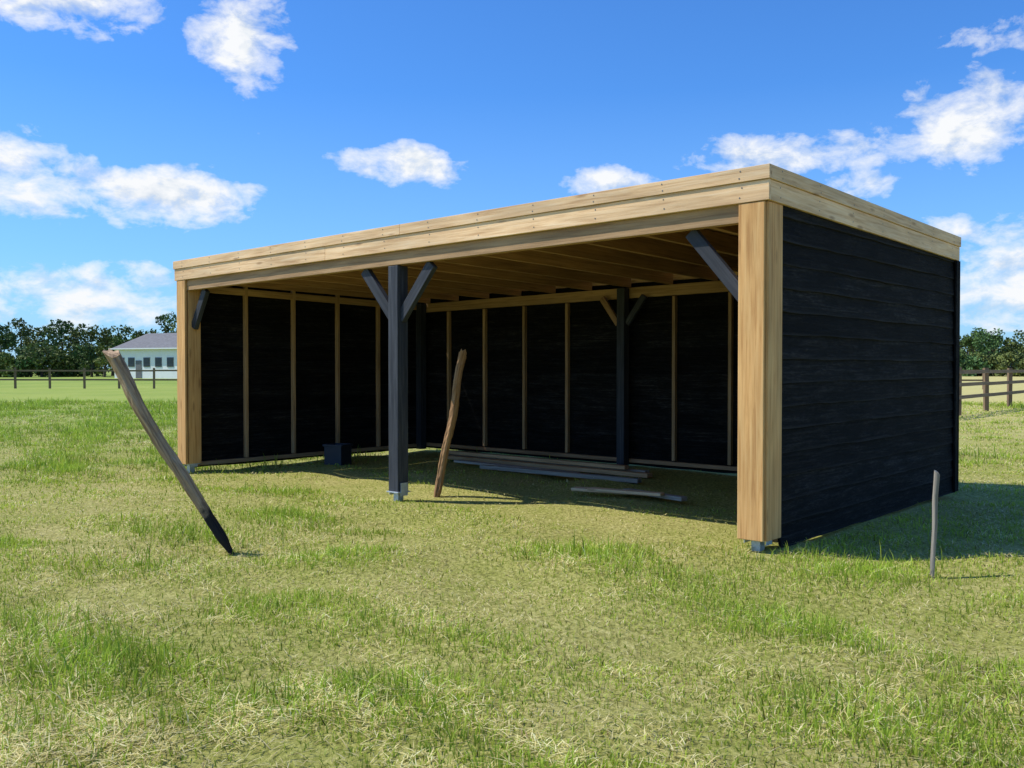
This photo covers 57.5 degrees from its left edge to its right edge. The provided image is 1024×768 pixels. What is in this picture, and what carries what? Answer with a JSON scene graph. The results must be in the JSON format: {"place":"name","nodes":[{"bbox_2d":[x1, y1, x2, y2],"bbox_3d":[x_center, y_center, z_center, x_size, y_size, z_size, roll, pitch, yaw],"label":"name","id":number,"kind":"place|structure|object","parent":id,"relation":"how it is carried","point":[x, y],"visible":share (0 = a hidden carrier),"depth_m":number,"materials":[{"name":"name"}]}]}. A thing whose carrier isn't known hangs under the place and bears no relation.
{"place":"outdoors","nodes":[
{"label":"outdoors","id":0,"kind":"place"},
{"bbox_2d":[128,358,133,365],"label":"window pane","id":1,"kind":"object","parent":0,"point":[130,361],"visible":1,"depth_m":109.88,"materials":[{"name":"black glass"}]},
{"bbox_2d":[155,358,160,365],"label":"window pane","id":2,"kind":"object","parent":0,"point":[157,361],"visible":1,"depth_m":108.17,"materials":[{"name":"black glass"}]},
{"bbox_2d":[167,358,172,365],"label":"window pane","id":3,"kind":"object","parent":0,"point":[169,361],"visible":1,"depth_m":107.43,"materials":[{"name":"black glass"}]},
{"bbox_2d":[0,372,1023,767],"bbox_3d":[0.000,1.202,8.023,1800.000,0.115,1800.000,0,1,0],"label":"grass ground","id":4,"kind":"structure","parent":0,"point":[690,484],"depth_m":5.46,"materials":[{"name":"green plant"}]},
{"bbox_2d":[0,311,176,376],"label":"distant trees","id":5,"kind":"object","parent":4,"relation":"on","point":[30,355],"visible":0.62,"depth_m":133.53,"materials":[{"name":"green plant"}]},
{"bbox_2d":[114,349,176,378],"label":"walls","id":6,"kind":"structure","parent":4,"relation":"on","point":[140,354],"depth_m":108.54,"materials":[{"name":"white paint"}]},
{"bbox_2d":[136,360,141,377],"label":"door","id":7,"kind":"structure","parent":6,"relation":"attached to","point":[138,367],"depth_m":109.42,"materials":[{"name":"wood"}]},
{"bbox_2d":[113,333,176,347],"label":"roof","id":8,"kind":"structure","parent":6,"relation":"on","point":[158,340],"depth_m":110.39,"materials":[{"name":"stone"}]},
{"bbox_2d":[108,348,176,349],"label":"gutter","id":9,"kind":"object","parent":8,"relation":"attached to","point":[141,348],"visible":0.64,"depth_m":108.58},
{"bbox_2d":[143,357,149,366],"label":"window frame","id":10,"kind":"object","parent":6,"relation":"attached to","point":[143,361],"visible":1,"depth_m":108.92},
{"bbox_2d":[144,358,148,365],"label":"window pane","id":11,"kind":"object","parent":10,"relation":"in","point":[146,361],"visible":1,"depth_m":108.89,"materials":[{"name":"black glass"}]},
{"bbox_2d":[102,348,234,554],"bbox_3d":[-2.499,0.509,6.827,0.131,1.796,0.122,-31,2,-1],"label":"leaning wooden stake","id":12,"kind":"object","parent":4,"relation":"on","point":[119,366],"visible":0.98,"depth_m":6.79,"materials":[{"name":"brown wood"}]},
{"bbox_2d":[322,443,352,464],"bbox_3d":[-2.375,0.962,12.735,0.316,0.290,0.280,0,1,24],"label":"plastic crate","id":13,"kind":"object","parent":4,"relation":"on","point":[338,453],"visible":0.92,"depth_m":12.64,"materials":[{"name":"blue plastic"}]},
{"bbox_2d":[434,349,466,496],"bbox_3d":[-0.642,0.446,9.579,0.104,1.650,0.138,13,6,21],"label":"wooden stake","id":14,"kind":"object","parent":4,"relation":"on","point":[454,407],"visible":0.94,"depth_m":9.54,"materials":[{"name":"brown wood"}]},
{"bbox_2d":[0,367,982,388],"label":"paddock fence","id":15,"kind":"object","parent":4,"relation":"on","point":[49,379],"visible":0.13,"depth_m":58.07,"materials":[{"name":"brown wood"}]},
{"bbox_2d":[448,450,652,482],"bbox_3d":[0.227,1.048,12.202,3.902,0.108,0.945,1,1,42],"label":"timber stack","id":16,"kind":"object","parent":4,"relation":"on","point":[524,464],"visible":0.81,"depth_m":11.95,"materials":[{"name":"grey wood"}]},
{"bbox_2d":[173,163,960,550],"bbox_3d":[0.185,-0.220,10.910,8.222,2.801,4.401,1,1,42],"label":"horse field shelter","id":17,"kind":"object","parent":4,"relation":"on","point":[783,345],"visible":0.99,"depth_m":10.24,"materials":[{"name":"wood"}]},
{"bbox_2d":[571,486,686,500],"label":"loose planks","id":18,"kind":"object","parent":4,"relation":"on","point":[630,491],"visible":1,"depth_m":9.45,"materials":[{"name":"grey wood"}]},
{"bbox_2d":[930,470,939,577],"bbox_3d":[2.723,0.926,6.019,0.040,0.749,0.042,2,1,0],"label":"thin wooden peg","id":19,"kind":"object","parent":4,"relation":"on","point":[934,516],"visible":0.94,"depth_m":6.01,"materials":[{"name":"grey wood"}]},
{"bbox_2d":[959,367,1023,415],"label":"paddock fence","id":20,"kind":"object","parent":4,"relation":"on","point":[986,383],"visible":0.6,"depth_m":28.41,"materials":[{"name":"brown wood"}]},
{"bbox_2d":[960,327,1023,376],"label":"distant trees","id":21,"kind":"object","parent":4,"relation":"on","point":[981,347],"visible":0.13,"depth_m":138.81,"materials":[{"name":"green plant"}]},
{"bbox_2d":[0,0,1023,367],"label":"sky","id":22,"kind":"structure","parent":0,"point":[138,138],"materials":[{"name":"blue"}]}
]}

